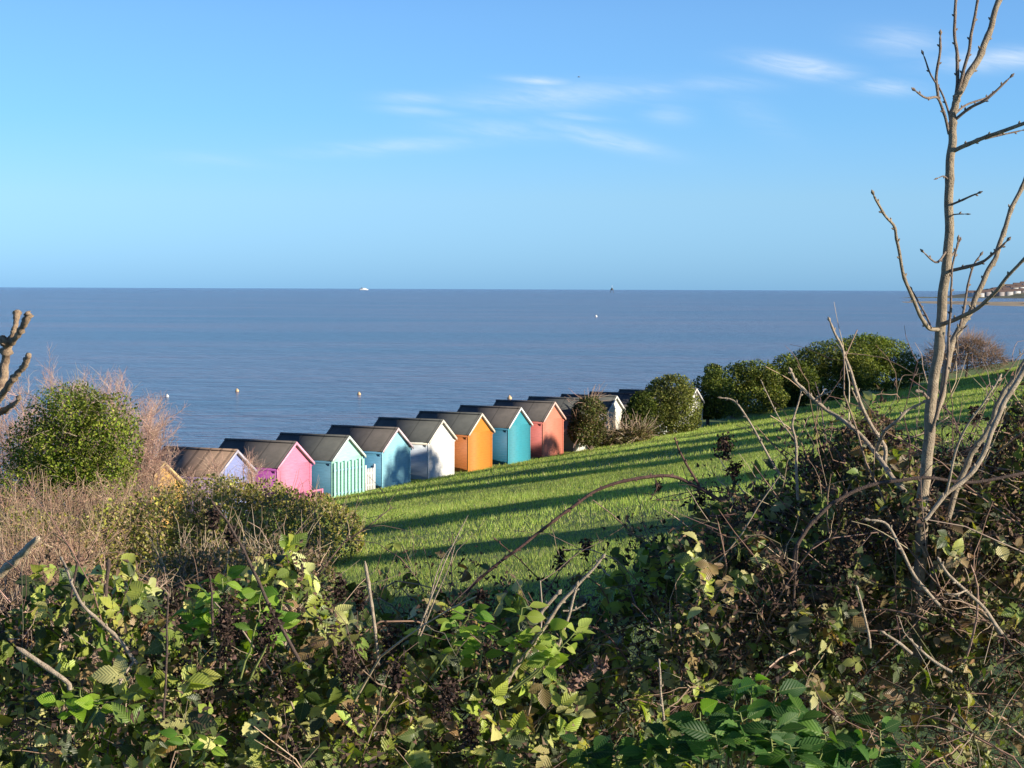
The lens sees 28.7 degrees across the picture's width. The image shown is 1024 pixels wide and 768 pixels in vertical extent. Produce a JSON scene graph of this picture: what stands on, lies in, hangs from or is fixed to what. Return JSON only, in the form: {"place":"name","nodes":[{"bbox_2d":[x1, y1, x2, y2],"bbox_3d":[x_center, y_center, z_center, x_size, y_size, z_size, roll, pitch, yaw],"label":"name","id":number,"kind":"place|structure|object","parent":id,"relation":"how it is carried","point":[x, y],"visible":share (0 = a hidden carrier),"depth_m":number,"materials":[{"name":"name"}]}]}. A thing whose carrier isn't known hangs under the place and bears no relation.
{"place":"outdoors","nodes":[
{"label":"outdoors","id":0,"kind":"place"},
{"bbox_2d":[0,287,1023,522],"bbox_3d":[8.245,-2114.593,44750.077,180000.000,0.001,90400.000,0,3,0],"label":"sea","id":1,"kind":"structure","parent":0,"point":[303,360],"depth_m":423.44,"materials":[{"name":"liquid"}]},
{"bbox_2d":[0,0,1023,290],"label":"sky","id":2,"kind":"structure","parent":0,"point":[324,144],"materials":[{"name":"blue"}]},
{"bbox_2d":[0,359,1023,767],"bbox_3d":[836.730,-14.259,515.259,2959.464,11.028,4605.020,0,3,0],"label":"ground","id":3,"kind":"structure","parent":0,"point":[565,519],"depth_m":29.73,"materials":[{"name":"green plant"}]},
{"bbox_2d":[0,310,33,415],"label":"pollarded tree","id":4,"kind":"object","parent":3,"relation":"on","point":[8,343],"visible":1,"depth_m":25.91,"materials":[{"name":"brown plant"}]},
{"bbox_2d":[0,536,39,578],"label":"cut branch","id":5,"kind":"object","parent":3,"relation":"on","point":[17,557],"visible":0.96,"depth_m":8.94,"materials":[{"name":"brown plant"}]},
{"bbox_2d":[0,395,69,528],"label":"tamarisk shrub","id":6,"kind":"object","parent":3,"relation":"on","point":[1,432],"visible":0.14,"depth_m":57.66,"materials":[{"name":"brown plant"}]},
{"bbox_2d":[0,346,127,537],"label":"tamarisk shrub","id":7,"kind":"object","parent":3,"relation":"on","point":[23,397],"visible":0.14,"depth_m":59.87,"materials":[{"name":"brown plant"}]},
{"bbox_2d":[0,489,149,626],"bbox_3d":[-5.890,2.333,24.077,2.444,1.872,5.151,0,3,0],"label":"dry thicket","id":8,"kind":"object","parent":3,"relation":"on","point":[5,580],"visible":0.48,"depth_m":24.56,"materials":[{"name":"brown plant"}]},
{"bbox_2d":[0,363,157,532],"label":"evergreen tree","id":9,"kind":"object","parent":3,"relation":"on","point":[62,469],"visible":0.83,"depth_m":49.87,"materials":[{"name":"green plant"}]},
{"bbox_2d":[0,456,192,572],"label":"dry thicket","id":10,"kind":"object","parent":3,"relation":"on","point":[70,501],"visible":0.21,"depth_m":39.99,"materials":[{"name":"brown plant"}]},
{"bbox_2d":[0,547,201,746],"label":"dry thicket","id":11,"kind":"object","parent":3,"relation":"on","point":[94,657],"visible":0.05,"depth_m":14.40,"materials":[{"name":"brown plant"}]},
{"bbox_2d":[39,362,175,535],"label":"tamarisk shrub","id":12,"kind":"object","parent":3,"relation":"on","point":[117,385],"visible":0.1,"depth_m":60.48,"materials":[{"name":"brown plant"}]},
{"bbox_2d":[87,460,187,528],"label":"beach hut","id":13,"kind":"object","parent":3,"relation":"on","point":[173,471],"visible":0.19,"depth_m":66.20,"materials":[{"name":"paint"}]},
{"bbox_2d":[90,394,196,530],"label":"tamarisk shrub","id":14,"kind":"object","parent":3,"relation":"on","point":[151,440],"visible":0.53,"depth_m":56.73,"materials":[{"name":"brown plant"}]},
{"bbox_2d":[0,469,314,767],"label":"bramble bush","id":15,"kind":"object","parent":3,"relation":"on","point":[124,615],"visible":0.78,"depth_m":5.04,"materials":[{"name":"green plant"}]},
{"bbox_2d":[16,647,71,690],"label":"bare stalk","id":16,"kind":"object","parent":15,"relation":"on","point":[46,667],"visible":1,"depth_m":4.53,"materials":[{"name":"beige plant"}]},
{"bbox_2d":[36,686,116,730],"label":"leafy plant","id":17,"kind":"object","parent":15,"relation":"attached to","point":[85,703],"visible":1,"depth_m":4.44,"materials":[{"name":"green plant"}]},
{"bbox_2d":[70,550,110,609],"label":"dead stem","id":18,"kind":"object","parent":15,"relation":"attached to","point":[107,574],"visible":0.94,"depth_m":5.03,"materials":[{"name":"brown plant"}]},
{"bbox_2d":[59,556,138,684],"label":"bare stalk","id":19,"kind":"object","parent":15,"relation":"on","point":[110,631],"visible":1,"depth_m":4.73,"materials":[{"name":"beige plant"}]},
{"bbox_2d":[159,727,226,765],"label":"leafy plant","id":20,"kind":"object","parent":15,"relation":"attached to","point":[171,734],"visible":1,"depth_m":4.30,"materials":[{"name":"green plant"}]},
{"bbox_2d":[72,465,265,587],"bbox_3d":[-5.074,2.254,30.099,2.789,2.012,6.276,0,3,0],"label":"hedge shrub","id":21,"kind":"object","parent":3,"relation":"on","point":[182,509],"visible":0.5,"depth_m":29.58,"materials":[{"name":"green plant"}]},
{"bbox_2d":[179,468,212,515],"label":"tamarisk shrub","id":22,"kind":"object","parent":3,"relation":"on","point":[188,477],"visible":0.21,"depth_m":56.14,"materials":[{"name":"brown plant"}]},
{"bbox_2d":[156,446,257,516],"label":"beach hut","id":23,"kind":"object","parent":3,"relation":"on","point":[188,458],"visible":0.23,"depth_m":69.56,"materials":[{"name":"paint"}]},
{"bbox_2d":[197,446,271,517],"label":"tamarisk shrub","id":24,"kind":"object","parent":3,"relation":"on","point":[249,475],"visible":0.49,"depth_m":56.21,"materials":[{"name":"brown plant"}]},
{"bbox_2d":[132,503,358,610],"bbox_3d":[-2.977,2.151,22.193,2.761,1.666,3.791,0,3,0],"label":"hedge shrub","id":25,"kind":"object","parent":3,"relation":"on","point":[205,557],"visible":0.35,"depth_m":21.95,"materials":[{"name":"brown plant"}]},
{"bbox_2d":[12,486,504,767],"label":"bramble bush","id":26,"kind":"object","parent":3,"relation":"on","point":[209,719],"visible":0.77,"depth_m":4.93,"materials":[{"name":"green plant"}]},
{"bbox_2d":[160,595,169,729],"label":"dead stem","id":27,"kind":"object","parent":26,"relation":"on","point":[165,685],"visible":0.96,"depth_m":4.53,"materials":[{"name":"brown plant"}]},
{"bbox_2d":[169,565,300,680],"bbox_3d":[-0.663,0.568,4.741,0.330,0.288,0.190,0,3,0],"label":"leafy plant","id":28,"kind":"object","parent":26,"relation":"on","point":[201,622],"visible":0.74,"depth_m":4.73,"materials":[{"name":"green plant"}]},
{"bbox_2d":[209,500,300,662],"bbox_3d":[-0.594,0.457,4.627,0.215,0.378,0.010,0,3,0],"label":"dead stem","id":29,"kind":"object","parent":26,"relation":"attached to","point":[283,631],"visible":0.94,"depth_m":4.63,"materials":[{"name":"brown plant"}]},
{"bbox_2d":[163,552,370,747],"bbox_3d":[-1.518,1.766,13.056,1.581,1.186,3.374,0,3,0],"label":"dry thicket","id":30,"kind":"object","parent":3,"relation":"on","point":[285,643],"visible":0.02,"depth_m":13.23,"materials":[{"name":"brown plant"}]},
{"bbox_2d":[219,438,322,506],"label":"beach hut","id":31,"kind":"object","parent":3,"relation":"on","point":[288,460],"visible":0.43,"depth_m":73.23,"materials":[{"name":"paint"}]},
{"bbox_2d":[197,466,369,574],"bbox_3d":[-3.526,2.118,30.782,2.676,1.816,5.269,0,3,0],"label":"hedge shrub","id":32,"kind":"object","parent":3,"relation":"on","point":[333,515],"visible":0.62,"depth_m":30.08,"materials":[{"name":"green plant"}]},
{"bbox_2d":[276,432,365,497],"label":"beach hut","id":33,"kind":"object","parent":3,"relation":"on","point":[338,466],"visible":0.54,"depth_m":76.67,"materials":[{"name":"paint"}]},
{"bbox_2d":[364,464,374,490],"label":"picket gate","id":34,"kind":"structure","parent":3,"relation":"on","point":[370,473],"depth_m":78.98,"materials":[{"name":"white wood"}]},
{"bbox_2d":[326,425,413,487],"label":"beach hut","id":35,"kind":"object","parent":3,"relation":"on","point":[386,451],"visible":0.63,"depth_m":80.40,"materials":[{"name":"paint"}]},
{"bbox_2d":[374,417,456,479],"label":"beach hut","id":36,"kind":"object","parent":3,"relation":"on","point":[432,443],"visible":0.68,"depth_m":83.95,"materials":[{"name":"paint"}]},
{"bbox_2d":[416,411,494,471],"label":"beach hut","id":37,"kind":"object","parent":3,"relation":"on","point":[473,432],"visible":0.57,"depth_m":87.62,"materials":[{"name":"paint"}]},
{"bbox_2d":[177,572,749,767],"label":"bramble bush","id":38,"kind":"object","parent":3,"relation":"on","point":[399,705],"visible":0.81,"depth_m":4.98,"materials":[{"name":"green plant"}]},
{"bbox_2d":[364,561,380,664],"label":"bare stalk","id":39,"kind":"object","parent":38,"relation":"on","point":[372,610],"visible":0.94,"depth_m":5.03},
{"bbox_2d":[417,516,469,635],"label":"dry grass stalk","id":40,"kind":"object","parent":38,"relation":"on","point":[427,608],"visible":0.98,"depth_m":5.33,"materials":[{"name":"beige plant"}]},
{"bbox_2d":[429,603,504,689],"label":"leafy plant","id":41,"kind":"object","parent":38,"relation":"attached to","point":[471,645],"visible":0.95,"depth_m":4.88,"materials":[{"name":"green plant"}]},
{"bbox_2d":[496,601,594,690],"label":"leafy plant","id":42,"kind":"object","parent":38,"relation":"on","point":[555,657],"visible":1,"depth_m":4.76,"materials":[{"name":"green plant"}]},
{"bbox_2d":[507,554,605,684],"bbox_3d":[0.103,0.582,4.887,0.236,0.339,0.110,1,3,22],"label":"bare stalk","id":43,"kind":"object","parent":38,"relation":"on","point":[574,590],"visible":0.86,"depth_m":4.88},
{"bbox_2d":[454,437,743,605],"bbox_3d":[0.229,0.460,5.903,0.949,0.614,0.068,0,3,0],"label":"bramble cane","id":44,"kind":"object","parent":38,"relation":"on","point":[612,484],"visible":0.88,"depth_m":5.92,"materials":[{"name":"brown plant"}]},
{"bbox_2d":[457,405,532,464],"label":"beach hut","id":45,"kind":"object","parent":3,"relation":"on","point":[511,425],"visible":0.62,"depth_m":91.20,"materials":[{"name":"paint"}]},
{"bbox_2d":[493,399,565,457],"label":"beach hut","id":46,"kind":"object","parent":3,"relation":"on","point":[547,418],"visible":0.59,"depth_m":94.89,"materials":[{"name":"paint"}]},
{"bbox_2d":[191,487,883,767],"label":"bramble bush","id":47,"kind":"object","parent":3,"relation":"on","point":[383,592],"visible":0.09,"depth_m":6.32,"materials":[{"name":"green plant"}]},
{"bbox_2d":[527,396,593,451],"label":"beach hut","id":48,"kind":"object","parent":3,"relation":"on","point":[564,404],"visible":0.27,"depth_m":98.46,"materials":[{"name":"paint"}]},
{"bbox_2d":[564,381,618,451],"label":"shrub","id":49,"kind":"object","parent":3,"relation":"on","point":[583,429],"visible":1,"depth_m":96.76,"materials":[{"name":"green plant"}]},
{"bbox_2d":[560,394,625,436],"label":"beach hut","id":50,"kind":"object","parent":3,"relation":"on","point":[613,403],"visible":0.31,"depth_m":102.39,"materials":[{"name":"paint"}]},
{"bbox_2d":[589,391,634,408],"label":"beach hut","id":51,"kind":"object","parent":3,"relation":"on","point":[623,397],"visible":0.09,"depth_m":106.29,"materials":[{"name":"paint"}]},
{"bbox_2d":[594,410,662,446],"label":"scrub","id":52,"kind":"object","parent":3,"relation":"on","point":[622,436],"visible":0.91,"depth_m":98.83,"materials":[{"name":"brown plant"}]},
{"bbox_2d":[391,475,874,767],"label":"bramble bush","id":53,"kind":"object","parent":3,"relation":"on","point":[568,715],"visible":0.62,"depth_m":5.29,"materials":[{"name":"green plant"}]},
{"bbox_2d":[493,537,561,596],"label":"bare stalk","id":54,"kind":"object","parent":53,"relation":"on","point":[520,559],"visible":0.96,"depth_m":6.03,"materials":[{"name":"plant"}]},
{"bbox_2d":[564,655,608,696],"bbox_3d":[0.172,0.675,4.635,0.106,0.106,0.047,0,3,0],"label":"dried flower spike","id":55,"kind":"object","parent":53,"relation":"attached to","point":[574,682],"visible":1,"depth_m":4.63,"materials":[{"name":"brown plant"}]},
{"bbox_2d":[589,625,637,680],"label":"bare stalk","id":56,"kind":"object","parent":53,"relation":"attached to","point":[613,642],"visible":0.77,"depth_m":5.24,"materials":[{"name":"plant"}]},
{"bbox_2d":[559,722,702,767],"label":"leafy plant","id":57,"kind":"object","parent":53,"relation":"on","point":[601,752],"visible":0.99,"depth_m":4.26,"materials":[{"name":"green plant"}]},
{"bbox_2d":[657,659,664,719],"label":"bare stalk","id":58,"kind":"object","parent":53,"relation":"attached to","point":[660,690],"visible":1,"depth_m":4.64,"materials":[{"name":"beige plant"}]},
{"bbox_2d":[620,391,657,435],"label":"dark shrub","id":59,"kind":"object","parent":3,"relation":"on","point":[641,403],"visible":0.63,"depth_m":100.86,"materials":[{"name":"green plant"}]},
{"bbox_2d":[618,389,677,435],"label":"beach hut","id":60,"kind":"object","parent":3,"relation":"on","point":[628,390],"visible":0.06,"depth_m":110.49,"materials":[{"name":"paint"}]},
{"bbox_2d":[644,373,703,436],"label":"ivy bush","id":61,"kind":"object","parent":3,"relation":"on","point":[671,413],"visible":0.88,"depth_m":105.34,"materials":[{"name":"green plant"}]},
{"bbox_2d":[645,387,704,429],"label":"beach hut","id":62,"kind":"object","parent":3,"relation":"on","point":[698,394],"visible":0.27,"depth_m":113.76,"materials":[{"name":"paint"}]},
{"bbox_2d":[703,363,721,392],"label":"evergreen tree","id":63,"kind":"object","parent":3,"relation":"on","point":[708,366],"visible":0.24,"depth_m":126.95,"materials":[{"name":"green plant"}]},
{"bbox_2d":[690,367,735,426],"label":"dark shrub","id":64,"kind":"object","parent":3,"relation":"on","point":[710,387],"visible":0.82,"depth_m":115.54,"materials":[{"name":"green plant"}]},
{"bbox_2d":[439,412,989,767],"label":"bramble bush","id":65,"kind":"object","parent":3,"relation":"on","point":[766,561],"visible":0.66,"depth_m":5.25,"materials":[{"name":"green plant"}]},
{"bbox_2d":[790,472,1023,668],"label":"bramble cane","id":66,"kind":"object","parent":65,"relation":"attached to","point":[822,512],"visible":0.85,"depth_m":5.11,"materials":[{"name":"brown plant"}]},
{"bbox_2d":[726,398,746,417],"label":"scrub","id":67,"kind":"object","parent":3,"relation":"on","point":[736,413],"visible":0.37,"depth_m":124.13,"materials":[{"name":"green plant"}]},
{"bbox_2d":[707,358,790,413],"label":"evergreen tree","id":68,"kind":"object","parent":3,"relation":"on","point":[746,391],"visible":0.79,"depth_m":129.16,"materials":[{"name":"green plant"}]},
{"bbox_2d":[666,674,856,767],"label":"leafy plant","id":69,"kind":"object","parent":3,"relation":"on","point":[792,714],"visible":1,"depth_m":4.20,"materials":[{"name":"green plant"}]},
{"bbox_2d":[759,351,820,406],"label":"evergreen tree","id":70,"kind":"object","parent":3,"relation":"on","point":[790,388],"visible":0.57,"depth_m":136.62,"materials":[{"name":"green plant"}]},
{"bbox_2d":[632,343,1023,767],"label":"bramble bush","id":71,"kind":"object","parent":3,"relation":"on","point":[868,396],"visible":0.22,"depth_m":6.04,"materials":[{"name":"green plant"}]},
{"bbox_2d":[638,304,1023,767],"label":"bramble bush","id":72,"kind":"object","parent":3,"relation":"on","point":[906,509],"visible":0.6,"depth_m":5.28,"materials":[{"name":"green plant"}]},
{"bbox_2d":[717,397,785,479],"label":"bare stalk","id":73,"kind":"object","parent":72,"relation":"on","point":[764,448],"visible":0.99,"depth_m":5.81,"materials":[{"name":"wood"}]},
{"bbox_2d":[761,381,802,499],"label":"bare stalk","id":74,"kind":"object","parent":72,"relation":"on","point":[796,457],"visible":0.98,"depth_m":5.61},
{"bbox_2d":[827,317,887,470],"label":"bare stalk","id":75,"kind":"object","parent":72,"relation":"on","point":[864,412],"visible":0.93,"depth_m":5.50,"materials":[{"name":"wood"}]},
{"bbox_2d":[788,367,931,518],"bbox_3d":[0.933,0.160,5.407,0.407,0.403,0.100,2,4,40],"label":"bare stalk","id":76,"kind":"object","parent":72,"relation":"on","point":[879,458],"visible":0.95,"depth_m":5.42,"materials":[{"name":"wood"}]},
{"bbox_2d":[856,585,870,647],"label":"bare stalk","id":77,"kind":"object","parent":72,"relation":"attached to","point":[867,631],"visible":1,"depth_m":4.83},
{"bbox_2d":[937,556,1002,634],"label":"bare stalk","id":78,"kind":"object","parent":72,"relation":"on","point":[982,606],"visible":1,"depth_m":4.83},
{"bbox_2d":[924,365,1023,521],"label":"bare stalk","id":79,"kind":"object","parent":72,"relation":"on","point":[993,426],"visible":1,"depth_m":5.00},
{"bbox_2d":[785,337,879,399],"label":"evergreen tree","id":80,"kind":"object","parent":3,"relation":"on","point":[823,366],"visible":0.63,"depth_m":145.33,"materials":[{"name":"green plant"}]},
{"bbox_2d":[815,714,924,767],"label":"leafy plant","id":81,"kind":"object","parent":3,"relation":"on","point":[859,751],"visible":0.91,"depth_m":4.29,"materials":[{"name":"green plant"}]},
{"bbox_2d":[834,332,929,392],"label":"evergreen tree","id":82,"kind":"object","parent":3,"relation":"on","point":[878,344],"visible":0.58,"depth_m":152.19,"materials":[{"name":"green plant"}]},
{"bbox_2d":[804,303,1023,767],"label":"bramble bush","id":83,"kind":"object","parent":3,"relation":"on","point":[1006,546],"visible":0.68,"depth_m":5.26,"materials":[{"name":"green plant"}]},
{"bbox_2d":[864,518,940,606],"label":"bare stalk","id":84,"kind":"object","parent":83,"relation":"attached to","point":[925,589],"visible":1,"depth_m":4.92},
{"bbox_2d":[881,631,952,672],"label":"bare stalk","id":85,"kind":"object","parent":83,"relation":"attached to","point":[904,647],"visible":1,"depth_m":4.73,"materials":[{"name":"beige plant"}]},
{"bbox_2d":[871,0,1023,700],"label":"sapling","id":86,"kind":"object","parent":3,"relation":"on","point":[933,405],"visible":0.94,"depth_m":5.19,"materials":[{"name":"brown plant"}]},
{"bbox_2d":[917,327,1018,379],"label":"bare shrub","id":87,"kind":"object","parent":3,"relation":"on","point":[978,346],"visible":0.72,"depth_m":175.82,"materials":[{"name":"brown plant"}]},
{"bbox_2d":[914,672,1023,750],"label":"bramble bush","id":88,"kind":"object","parent":3,"relation":"on","point":[995,687],"visible":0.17,"depth_m":6.10,"materials":[{"name":"green plant"}]},
{"bbox_2d":[905,301,1023,305],"bbox_3d":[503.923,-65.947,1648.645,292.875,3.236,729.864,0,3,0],"label":"sandbank","id":89,"kind":"structure","parent":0,"point":[992,303],"depth_m":1614.62,"materials":[{"name":"sand"}]},
{"bbox_2d":[905,297,1023,297],"bbox_3d":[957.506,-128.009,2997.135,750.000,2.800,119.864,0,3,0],"label":"shore","id":90,"kind":"structure","parent":0,"point":[969,297],"depth_m":3020.56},
{"bbox_2d":[968,290,975,296],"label":"town house","id":91,"kind":"structure","parent":0,"point":[971,293],"depth_m":3124.30,"materials":[{"name":"stone"}]},
{"bbox_2d":[947,288,1023,296],"bbox_3d":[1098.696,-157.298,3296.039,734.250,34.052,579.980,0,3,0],"label":"hills","id":92,"kind":"structure","parent":0,"point":[1013,295],"depth_m":3144.01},
{"bbox_2d":[982,290,990,295],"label":"town house","id":93,"kind":"structure","parent":92,"relation":"on","point":[987,293],"depth_m":3136.81,"materials":[{"name":"stone"}]},
{"bbox_2d":[995,290,1004,295],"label":"town house","id":94,"kind":"structure","parent":92,"relation":"on","point":[1000,293],"depth_m":3136.80,"materials":[{"name":"stone"}]},
{"bbox_2d":[1003,289,1012,295],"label":"town house","id":95,"kind":"structure","parent":92,"relation":"on","point":[1007,292],"depth_m":3141.22,"materials":[{"name":"stone"}]},
{"bbox_2d":[1010,285,1018,288],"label":"town house","id":96,"kind":"structure","parent":92,"relation":"on","point":[1014,287],"depth_m":3201.14,"materials":[{"name":"stone"}]},
{"bbox_2d":[1013,289,1020,293],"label":"town house","id":97,"kind":"structure","parent":92,"relation":"on","point":[1015,291],"depth_m":3150.14,"materials":[{"name":"stone"}]}
]}

